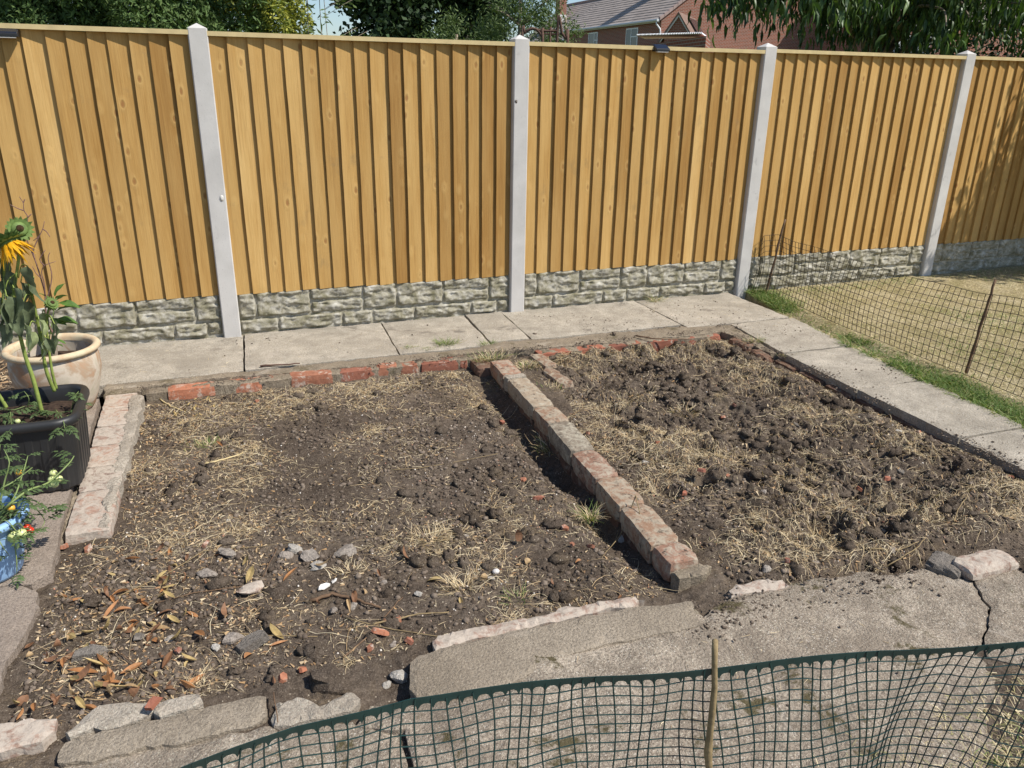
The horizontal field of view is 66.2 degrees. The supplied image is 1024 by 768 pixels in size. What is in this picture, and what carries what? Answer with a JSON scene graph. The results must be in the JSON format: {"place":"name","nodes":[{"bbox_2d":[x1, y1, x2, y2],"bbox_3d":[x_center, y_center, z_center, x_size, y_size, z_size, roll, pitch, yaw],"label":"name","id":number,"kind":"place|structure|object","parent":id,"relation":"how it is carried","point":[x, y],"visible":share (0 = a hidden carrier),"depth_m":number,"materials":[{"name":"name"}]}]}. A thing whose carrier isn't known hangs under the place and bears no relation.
{"place":"outdoors","nodes":[
{"label":"outdoors","id":0,"kind":"place"},
{"bbox_2d":[0,356,13,390],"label":"mulch bed","id":1,"kind":"object","parent":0,"point":[10,385],"depth_m":4.22,"materials":[{"name":"soil"}]},
{"bbox_2d":[0,399,100,694],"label":"path","id":2,"kind":"structure","parent":0,"point":[20,611],"depth_m":2.56,"materials":[{"name":"grey concrete"}]},
{"bbox_2d":[0,492,29,582],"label":"blue pot","id":3,"kind":"object","parent":2,"relation":"on","point":[7,567],"visible":0.6,"depth_m":2.49,"materials":[{"name":"plastic"}]},
{"bbox_2d":[0,444,73,589],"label":"tomato plant","id":4,"kind":"object","parent":3,"relation":"in","point":[24,531],"visible":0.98,"depth_m":2.49,"materials":[{"name":"green plant"}]},
{"bbox_2d":[0,384,90,495],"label":"black trough","id":5,"kind":"object","parent":2,"relation":"on","point":[31,435],"visible":0.85,"depth_m":3.01,"materials":[{"name":"plastic"}]},
{"bbox_2d":[0,229,35,349],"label":"sunflower","id":6,"kind":"object","parent":5,"relation":"in","point":[10,241],"visible":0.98,"depth_m":2.85,"materials":[{"name":"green plant"}]},
{"bbox_2d":[0,216,43,415],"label":"sunflower","id":7,"kind":"object","parent":5,"relation":"in","point":[19,224],"visible":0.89,"depth_m":2.87,"materials":[{"name":"green plant"}]},
{"bbox_2d":[20,275,56,391],"bbox_3d":[-1.846,-0.179,3.030,0.101,0.501,0.130,13,24,29],"label":"sunflower","id":8,"kind":"object","parent":5,"relation":"in","point":[29,311],"visible":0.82,"depth_m":3.04,"materials":[{"name":"green plant"}]},
{"bbox_2d":[0,391,93,441],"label":"tomato seedling","id":9,"kind":"object","parent":5,"relation":"in","point":[8,416],"visible":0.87,"depth_m":3.03,"materials":[{"name":"green plant"}]},
{"bbox_2d":[38,296,59,388],"bbox_3d":[-1.813,-0.156,3.114,0.099,0.393,0.084,1,21,1],"label":"sunflower","id":10,"kind":"object","parent":5,"relation":"in","point":[50,303],"visible":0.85,"depth_m":3.08,"materials":[{"name":"green plant"}]},
{"bbox_2d":[1,333,101,409],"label":"terracotta pot","id":11,"kind":"object","parent":2,"relation":"on","point":[76,360],"visible":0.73,"depth_m":3.66,"materials":[{"name":"beige ceramic"}]},
{"bbox_2d":[10,198,79,355],"bbox_3d":[-2.145,-0.474,3.653,0.200,0.787,0.105,-11,24,-29],"label":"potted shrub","id":12,"kind":"object","parent":11,"relation":"on","point":[63,320],"visible":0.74,"depth_m":3.70,"materials":[{"name":"green plant"}]},
{"bbox_2d":[97,359,244,405],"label":"garden ground","id":13,"kind":"structure","parent":0,"point":[101,399],"depth_m":4.37,"materials":[{"name":"soil"}]},
{"bbox_2d":[470,358,711,592],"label":"dividing wall","id":14,"kind":"structure","parent":13,"relation":"on","point":[649,535],"depth_m":3.16,"materials":[{"name":"brick"}]},
{"bbox_2d":[72,0,584,40],"label":"sky","id":15,"kind":"structure","parent":0,"point":[336,20],"materials":[{"name":"white"}]},
{"bbox_2d":[0,337,1023,767],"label":"soil","id":16,"kind":"structure","parent":0,"point":[364,677],"depth_m":2.95,"materials":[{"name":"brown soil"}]},
{"bbox_2d":[15,695,28,705],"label":"dead leaf","id":17,"kind":"object","parent":16,"relation":"on","point":[22,699],"visible":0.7,"depth_m":2.06,"materials":[{"name":"brown plant"}]},
{"bbox_2d":[0,718,57,760],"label":"broken brick","id":18,"kind":"object","parent":16,"relation":"on","point":[29,736],"visible":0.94,"depth_m":1.92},
{"bbox_2d":[70,675,78,679],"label":"dead leaf","id":19,"kind":"object","parent":16,"relation":"on","point":[75,677],"visible":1,"depth_m":2.11,"materials":[{"name":"plant"}]},
{"bbox_2d":[71,661,90,681],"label":"dead leaf","id":20,"kind":"object","parent":16,"relation":"on","point":[83,672],"visible":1,"depth_m":2.12,"materials":[{"name":"brown plant"}]},
{"bbox_2d":[71,644,108,662],"bbox_3d":[-1.192,0.757,2.219,0.098,0.022,0.051,-9,29,-25],"label":"slate piece","id":21,"kind":"object","parent":16,"relation":"on","point":[90,651],"visible":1,"depth_m":2.21,"materials":[{"name":"grey stone"}]},
{"bbox_2d":[65,387,144,544],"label":"mortar stained kerb","id":22,"kind":"structure","parent":16,"relation":"on","point":[96,507],"depth_m":3.27,"materials":[{"name":"brick"}]},
{"bbox_2d":[65,702,154,741],"bbox_3d":[-1.010,0.865,1.998,0.210,0.071,0.094,-7,22,-19],"label":"mortar lump","id":23,"kind":"object","parent":16,"relation":"on","point":[100,718],"visible":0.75,"depth_m":1.98,"materials":[{"name":"grey concrete"}]},
{"bbox_2d":[153,694,203,719],"bbox_3d":[-0.859,0.845,2.031,0.121,0.063,0.060,-7,22,-19],"label":"lump","id":24,"kind":"object","parent":16,"relation":"on","point":[168,708],"visible":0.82,"depth_m":2.01,"materials":[{"name":"grey stone"}]},
{"bbox_2d":[144,696,162,710],"bbox_3d":[-0.910,0.808,1.992,0.049,0.013,0.028,-37,55,-23],"label":"brick fragment","id":25,"kind":"object","parent":24,"relation":"on","point":[152,703],"visible":1,"depth_m":1.99,"materials":[{"name":"red brick"}]},
{"bbox_2d":[196,568,217,577],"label":"stone","id":26,"kind":"object","parent":16,"relation":"on","point":[206,573],"visible":0.99,"depth_m":2.58,"materials":[{"name":"grey stone"}]},
{"bbox_2d":[118,541,300,596],"bbox_3d":[-1.039,0.600,2.694,0.603,0.007,0.131,-13,25,-32],"label":"stick","id":27,"kind":"object","parent":16,"relation":"on","point":[190,559],"visible":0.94,"depth_m":2.67,"materials":[{"name":"brown wood"}]},
{"bbox_2d":[183,434,239,451],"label":"grass tuft","id":28,"kind":"object","parent":16,"relation":"on","point":[205,438],"visible":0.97,"depth_m":3.61,"materials":[{"name":"plant"}]},
{"bbox_2d":[153,546,277,603],"bbox_3d":[-0.916,0.646,2.557,0.153,0.012,0.445,19,27,39],"label":"stick","id":29,"kind":"object","parent":16,"relation":"on","point":[211,590],"visible":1,"depth_m":2.51,"materials":[{"name":"brown wood"}]},
{"bbox_2d":[217,547,235,558],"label":"stone","id":30,"kind":"object","parent":16,"relation":"on","point":[230,553],"visible":1,"depth_m":2.72,"materials":[{"name":"grey stone"}]},
{"bbox_2d":[222,632,244,644],"bbox_3d":[-0.818,0.740,2.300,0.066,0.031,0.060,-12,10,-29],"label":"stone","id":31,"kind":"object","parent":16,"relation":"on","point":[230,638],"visible":0.99,"depth_m":2.28,"materials":[{"name":"grey stone"}]},
{"bbox_2d":[235,580,263,594],"bbox_3d":[-0.840,0.658,2.524,0.091,0.029,0.074,-17,27,-38],"label":"stone","id":32,"kind":"object","parent":16,"relation":"on","point":[254,587],"visible":1,"depth_m":2.51,"materials":[{"name":"beige stone"}]},
{"bbox_2d":[236,630,269,654],"bbox_3d":[-0.750,0.742,2.264,0.098,0.029,0.050,-28,39,-32],"label":"slate piece","id":33,"kind":"object","parent":16,"relation":"on","point":[252,642],"visible":1,"depth_m":2.25,"materials":[{"name":"grey stone"}]},
{"bbox_2d":[270,623,283,638],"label":"dead leaf","id":34,"kind":"object","parent":16,"relation":"on","point":[275,630],"visible":1,"depth_m":2.32,"materials":[{"name":"yellow plant"}]},
{"bbox_2d":[278,551,293,558],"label":"stone","id":35,"kind":"object","parent":16,"relation":"on","point":[286,554],"visible":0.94,"depth_m":2.71,"materials":[{"name":"grey stone"}]},
{"bbox_2d":[287,543,302,553],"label":"stone","id":36,"kind":"object","parent":16,"relation":"on","point":[294,548],"visible":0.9,"depth_m":2.74,"materials":[{"name":"grey stone"}]},
{"bbox_2d":[300,548,319,561],"bbox_3d":[-0.703,0.596,2.709,0.055,0.034,0.083,-16,27,-38],"label":"stone","id":37,"kind":"object","parent":16,"relation":"on","point":[311,554],"visible":1,"depth_m":2.70,"materials":[{"name":"grey stone"}]},
{"bbox_2d":[271,692,360,730],"bbox_3d":[-0.506,0.866,2.039,0.225,0.084,0.092,-5,22,-15],"label":"mortar lump","id":38,"kind":"object","parent":16,"relation":"on","point":[296,711],"visible":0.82,"depth_m":2.01,"materials":[{"name":"grey concrete"}]},
{"bbox_2d":[146,354,486,401],"bbox_3d":[-1.036,-0.031,4.419,1.867,0.098,0.109,-7,22,-19],"label":"brick edging","id":39,"kind":"object","parent":16,"relation":"on","point":[293,379],"visible":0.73,"depth_m":4.33,"materials":[{"name":"red brick"}]},
{"bbox_2d":[310,560,326,570],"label":"stone","id":40,"kind":"object","parent":16,"relation":"on","point":[314,567],"visible":0.9,"depth_m":2.64,"materials":[{"name":"grey stone"}]},
{"bbox_2d":[309,662,348,694],"bbox_3d":[-0.483,0.805,2.128,0.124,0.066,0.098,14,14,29],"label":"earth clod","id":41,"kind":"object","parent":16,"relation":"on","point":[327,678],"visible":1,"depth_m":2.10,"materials":[{"name":"soil"}]},
{"bbox_2d":[334,543,356,557],"bbox_3d":[-0.574,0.587,2.738,0.070,0.041,0.075,6,21,12],"label":"stone","id":42,"kind":"object","parent":16,"relation":"on","point":[349,550],"visible":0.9,"depth_m":2.72,"materials":[{"name":"grey stone"}]},
{"bbox_2d":[310,591,380,607],"bbox_3d":[-0.522,0.679,2.480,0.231,0.021,0.046,3,21,6],"label":"stick","id":43,"kind":"object","parent":16,"relation":"on","point":[320,597],"visible":0.99,"depth_m":2.48,"materials":[{"name":"brown wood"}]},
{"bbox_2d":[324,556,371,578],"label":"grass tuft","id":44,"kind":"object","parent":16,"relation":"on","point":[354,566],"visible":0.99,"depth_m":2.63,"materials":[{"name":"plant"}]},
{"bbox_2d":[371,627,388,635],"bbox_3d":[-0.387,0.729,2.316,0.058,0.014,0.024,17,-4,-11],"label":"brick fragment","id":45,"kind":"object","parent":16,"relation":"on","point":[380,631],"visible":1,"depth_m":2.31,"materials":[{"name":"brick"}]},
{"bbox_2d":[345,617,436,636],"bbox_3d":[-0.315,0.734,2.338,0.406,0.009,0.020,6,21,14],"label":"stick","id":46,"kind":"object","parent":16,"relation":"on","point":[389,628],"visible":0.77,"depth_m":2.34,"materials":[{"name":"brown wood"}]},
{"bbox_2d":[389,669,407,683],"bbox_3d":[-0.315,0.807,2.171,0.059,0.029,0.043,12,25,39],"label":"stone","id":47,"kind":"object","parent":16,"relation":"on","point":[400,676],"visible":1,"depth_m":2.16,"materials":[{"name":"grey stone"}]},
{"bbox_2d":[372,611,448,624],"bbox_3d":[-0.308,0.708,2.393,0.233,0.012,0.022,-4,21,-14],"label":"stick","id":48,"kind":"object","parent":16,"relation":"on","point":[379,622],"visible":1,"depth_m":2.40,"materials":[{"name":"brown wood"}]},
{"bbox_2d":[395,518,467,550],"bbox_3d":[-0.285,0.532,2.841,0.288,0.065,0.214,-7,22,-19],"label":"grass tuft","id":49,"kind":"object","parent":16,"relation":"on","point":[436,534],"visible":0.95,"depth_m":2.85,"materials":[{"name":"plant"}]},
{"bbox_2d":[432,567,490,597],"bbox_3d":[-0.162,0.639,2.551,0.204,0.055,0.169,-7,22,-19],"label":"grass tuft","id":50,"kind":"object","parent":16,"relation":"on","point":[454,582],"visible":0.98,"depth_m":2.57,"materials":[{"name":"plant"}]},
{"bbox_2d":[497,581,539,608],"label":"grass tuft","id":51,"kind":"object","parent":16,"relation":"on","point":[525,591],"visible":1,"depth_m":2.52,"materials":[{"name":"plant"}]},
{"bbox_2d":[15,338,1023,714],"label":"dry grass stalks","id":52,"kind":"object","parent":16,"relation":"on","point":[527,482],"visible":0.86,"depth_m":3.19,"materials":[{"name":"plant"}]},
{"bbox_2d":[20,338,1023,724],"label":"dry grass chaff","id":53,"kind":"object","parent":16,"relation":"on","point":[520,494],"visible":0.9,"depth_m":3.17,"materials":[{"name":"plant"}]},
{"bbox_2d":[23,341,1022,719],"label":"pale grit","id":54,"kind":"object","parent":16,"relation":"on","point":[421,519],"visible":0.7,"depth_m":2.92,"materials":[{"name":"beige stone"}]},
{"bbox_2d":[36,341,1023,706],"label":"dead grass tufts","id":55,"kind":"object","parent":16,"relation":"on","point":[806,453],"visible":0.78,"depth_m":3.16,"materials":[{"name":"plant"}]},
{"bbox_2d":[489,356,572,416],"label":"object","id":56,"kind":"object","parent":16,"relation":"on","point":[558,400],"visible":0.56,"depth_m":4.23,"materials":[{"name":"soil"}]},
{"bbox_2d":[464,348,522,364],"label":"grass tuft","id":57,"kind":"object","parent":56,"relation":"on","point":[494,358],"visible":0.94,"depth_m":4.65,"materials":[{"name":"plant"}]},
{"bbox_2d":[513,359,542,369],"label":"grass tuft","id":58,"kind":"object","parent":56,"relation":"on","point":[527,362],"visible":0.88,"depth_m":4.58,"materials":[{"name":"plant"}]},
{"bbox_2d":[432,597,643,650],"bbox_3d":[0.091,0.733,2.370,0.683,0.075,0.067,-6,22,-18],"label":"mortared brick strip","id":59,"kind":"object","parent":16,"relation":"on","point":[565,613],"visible":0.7,"depth_m":2.35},
{"bbox_2d":[71,339,1010,693],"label":"soil clods","id":60,"kind":"object","parent":16,"relation":"on","point":[557,591],"visible":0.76,"depth_m":3.13,"materials":[{"name":"brown soil"}]},
{"bbox_2d":[529,354,573,388],"bbox_3d":[0.220,-0.063,4.501,0.113,0.081,0.517,-7,22,-19],"label":"short brick row","id":61,"kind":"object","parent":16,"relation":"on","point":[554,375],"visible":0.69,"depth_m":4.44,"materials":[{"name":"brown brick"}]},
{"bbox_2d":[567,498,607,524],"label":"grass tuft","id":62,"kind":"object","parent":16,"relation":"on","point":[587,517],"visible":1,"depth_m":3.02,"materials":[{"name":"plant"}]},
{"bbox_2d":[535,333,720,356],"bbox_3d":[0.758,-0.229,5.022,1.306,0.094,0.110,-7,22,-19],"label":"brick edging","id":63,"kind":"object","parent":16,"relation":"on","point":[658,344],"visible":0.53,"depth_m":4.99,"materials":[{"name":"red brick"}]},
{"bbox_2d":[728,579,789,598],"bbox_3d":[0.789,0.677,2.545,0.218,0.064,0.063,-5,22,-15],"label":"broken brick","id":64,"kind":"object","parent":16,"relation":"on","point":[758,586],"visible":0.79,"depth_m":2.53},
{"bbox_2d":[728,337,1023,482],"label":"side brick edging","id":65,"kind":"object","parent":16,"relation":"on","point":[749,346],"visible":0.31,"depth_m":4.53,"materials":[{"name":"brick"}]},
{"bbox_2d":[924,550,961,578],"bbox_3d":[1.475,0.620,2.672,0.113,0.054,0.122,19,26,37],"label":"stone","id":66,"kind":"object","parent":16,"relation":"on","point":[939,562],"visible":0.74,"depth_m":2.64,"materials":[{"name":"grey stone"}]},
{"bbox_2d":[57,568,1023,767],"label":"front path","id":67,"kind":"structure","parent":0,"point":[638,640],"depth_m":2.10,"materials":[{"name":"concrete"}]},
{"bbox_2d":[137,324,1023,643],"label":"spilled soil","id":68,"kind":"structure","parent":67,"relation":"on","point":[773,582],"depth_m":2.76,"materials":[{"name":"brown soil"}]},
{"bbox_2d":[180,641,1023,767],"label":"net fence","id":69,"kind":"object","parent":67,"relation":"on","point":[432,701],"visible":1,"depth_m":1.34,"materials":[{"name":"green plastic"}]},
{"bbox_2d":[704,638,717,767],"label":"garden stake","id":70,"kind":"object","parent":67,"relation":"on","point":[708,748],"visible":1,"depth_m":1.32,"materials":[{"name":"brown wood"}]},
{"bbox_2d":[952,549,1018,580],"bbox_3d":[1.598,0.612,2.659,0.232,0.053,0.104,-6,20,-21],"label":"stone","id":71,"kind":"object","parent":67,"relation":"on","point":[977,565],"visible":0.95,"depth_m":2.63,"materials":[{"name":"beige stone"}]},
{"bbox_2d":[97,293,1023,479],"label":"path","id":72,"kind":"structure","parent":0,"point":[921,405],"depth_m":4.77,"materials":[{"name":"concrete"}]},
{"bbox_2d":[119,299,1023,761],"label":"dirt crumbs","id":73,"kind":"object","parent":72,"relation":"on","point":[765,339],"visible":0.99,"depth_m":4.90,"materials":[{"name":"soil"}]},
{"bbox_2d":[122,298,1022,762],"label":"straw on concrete","id":74,"kind":"object","parent":72,"relation":"on","point":[742,636],"visible":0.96,"depth_m":2.48,"materials":[{"name":"beige plant"}]},
{"bbox_2d":[745,265,1023,427],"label":"lawn","id":75,"kind":"structure","parent":0,"point":[984,285],"depth_m":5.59,"materials":[{"name":"plant"}]},
{"bbox_2d":[766,219,785,290],"bbox_3d":[2.037,-0.972,6.092,0.090,0.607,0.023,3,21,6],"label":"garden stake","id":76,"kind":"object","parent":75,"relation":"on","point":[773,264],"visible":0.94,"depth_m":6.08,"materials":[{"name":"brown wood"}]},
{"bbox_2d":[750,235,1023,397],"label":"net fence","id":77,"kind":"object","parent":76,"relation":"attached to","point":[775,245],"visible":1,"depth_m":4.96,"materials":[{"name":"green"}]},
{"bbox_2d":[965,279,996,373],"bbox_3d":[2.642,-0.312,4.437,0.063,0.566,0.022,0,21,-4],"label":"garden stake","id":78,"kind":"object","parent":75,"relation":"on","point":[979,328],"visible":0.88,"depth_m":4.43,"materials":[{"name":"brown wood"}]},
{"bbox_2d":[816,650,1023,767],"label":"lawn","id":79,"kind":"structure","parent":0,"point":[1008,679],"depth_m":2.04,"materials":[{"name":"plant"}]},
{"bbox_2d":[888,713,1023,767],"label":"green grass","id":80,"kind":"structure","parent":79,"relation":"on","point":[992,742],"depth_m":1.91,"materials":[{"name":"green plant"}]},
{"label":"ground","id":81,"kind":"structure","parent":0,"visible":0},
{"bbox_2d":[0,0,100,31],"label":"hedge conifer","id":82,"kind":"object","parent":81,"relation":"on","point":[5,7],"visible":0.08,"depth_m":8.07,"materials":[{"name":"green plant"}]},
{"bbox_2d":[9,0,158,31],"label":"hedge conifer","id":83,"kind":"object","parent":81,"relation":"on","point":[65,7],"visible":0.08,"depth_m":8.23,"materials":[{"name":"green plant"}]},
{"bbox_2d":[75,0,223,33],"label":"hedge conifer","id":84,"kind":"object","parent":81,"relation":"on","point":[111,8],"visible":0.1,"depth_m":8.20,"materials":[{"name":"green plant"}]},
{"bbox_2d":[130,0,278,37],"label":"hedge conifer","id":85,"kind":"object","parent":81,"relation":"on","point":[231,14],"visible":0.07,"depth_m":8.66,"materials":[{"name":"green plant"}]},
{"bbox_2d":[208,0,315,37],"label":"golden conifer","id":86,"kind":"object","parent":81,"relation":"on","point":[288,17],"visible":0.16,"depth_m":8.99,"materials":[{"name":"green plant"}]},
{"bbox_2d":[308,0,371,36],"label":"leafy shoot","id":87,"kind":"object","parent":81,"relation":"on","point":[338,3],"visible":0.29,"depth_m":6.95,"materials":[{"name":"green plant"}]},
{"bbox_2d":[329,0,445,42],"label":"dark round tree","id":88,"kind":"object","parent":81,"relation":"on","point":[395,18],"visible":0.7,"depth_m":21.09,"materials":[{"name":"green plant"}]},
{"bbox_2d":[413,3,493,44],"bbox_3d":[-0.797,-4.466,12.225,1.642,2.628,1.715,-7,22,-19],"label":"willow shrub","id":89,"kind":"object","parent":81,"relation":"on","point":[452,21],"visible":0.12,"depth_m":11.68,"materials":[{"name":"green plant"}]},
{"bbox_2d":[431,0,516,40],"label":"dark round tree","id":90,"kind":"object","parent":81,"relation":"on","point":[471,6],"visible":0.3,"depth_m":21.88,"materials":[{"name":"green plant"}]},
{"bbox_2d":[0,23,1023,358],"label":"timber fence","id":91,"kind":"object","parent":81,"relation":"on","point":[196,181],"visible":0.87,"depth_m":5.14,"materials":[{"name":"wood"}]},
{"bbox_2d":[0,28,19,37],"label":"solar lamp","id":92,"kind":"object","parent":91,"relation":"attached to","point":[9,33],"visible":1,"depth_m":4.00,"materials":[{"name":"black plastic"}]},
{"bbox_2d":[652,44,669,52],"bbox_3d":[0.999,-2.246,5.258,0.104,0.050,0.058,-7,22,-19],"label":"solar lamp","id":93,"kind":"object","parent":91,"relation":"attached to","point":[661,48],"visible":1,"depth_m":5.25,"materials":[{"name":"black plastic"}]},
{"bbox_2d":[465,0,573,42],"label":"willow shrub","id":94,"kind":"object","parent":81,"relation":"on","point":[521,18],"visible":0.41,"depth_m":11.67,"materials":[{"name":"green plant"}]},
{"bbox_2d":[521,15,568,42],"bbox_3d":[0.310,-2.581,8.004,0.477,2.142,0.028,1,21,0],"label":"arched frame","id":95,"kind":"object","parent":81,"relation":"on","point":[541,31],"visible":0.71,"depth_m":7.67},
{"bbox_2d":[527,0,601,42],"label":"brick house","id":96,"kind":"structure","parent":81,"relation":"on","point":[580,8],"depth_m":67.98,"materials":[{"name":"brick"}]},
{"bbox_2d":[545,10,588,42],"bbox_3d":[0.839,-4.583,12.652,0.714,2.593,0.899,3,21,4],"label":"willow shrub","id":97,"kind":"object","parent":81,"relation":"on","point":[577,28],"visible":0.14,"depth_m":12.18,"materials":[{"name":"green plant"}]},
{"bbox_2d":[636,32,709,51],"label":"corrugated shed","id":98,"kind":"structure","parent":81,"relation":"on","point":[699,40],"depth_m":18.88,"materials":[{"name":"white metal"}]},
{"bbox_2d":[657,12,710,46],"bbox_3d":[8.416,-15.538,38.716,1.840,4.760,4.200,9,22,21],"label":"porch","id":99,"kind":"object","parent":81,"relation":"on","point":[678,23],"visible":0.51,"depth_m":36.55,"materials":[{"name":"brick"}]},
{"bbox_2d":[563,0,815,52],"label":"brick house","id":100,"kind":"structure","parent":81,"relation":"on","point":[619,22],"depth_m":46.45,"materials":[{"name":"brick"}]},
{"bbox_2d":[588,32,597,43],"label":"window","id":101,"kind":"structure","parent":100,"relation":"in","point":[592,37],"depth_m":50.95,"materials":[{"name":"grey glass"}]},
{"bbox_2d":[625,27,637,44],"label":"window","id":102,"kind":"structure","parent":100,"relation":"in","point":[631,38],"depth_m":46.64,"materials":[{"name":"grey glass"}]},
{"bbox_2d":[686,0,1023,57],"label":"cherry tree","id":103,"kind":"object","parent":81,"relation":"on","point":[873,26],"visible":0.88,"depth_m":7.12,"materials":[{"name":"green plant"}]},
{"bbox_2d":[812,8,1023,60],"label":"brick house","id":104,"kind":"structure","parent":81,"relation":"on","point":[825,46],"depth_m":45.86,"materials":[{"name":"brick"}]},
{"bbox_2d":[883,17,1019,60],"bbox_3d":[5.048,-3.216,9.411,2.782,2.471,1.691,-7,22,-19],"label":"dark shrub","id":105,"kind":"object","parent":81,"relation":"on","point":[990,45],"visible":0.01,"depth_m":9.11,"materials":[{"name":"plant"}]},
{"bbox_2d":[995,36,1023,57],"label":"dark shrub","id":106,"kind":"object","parent":81,"relation":"on","point":[1011,55],"visible":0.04,"depth_m":8.70,"materials":[{"name":"green plant"}]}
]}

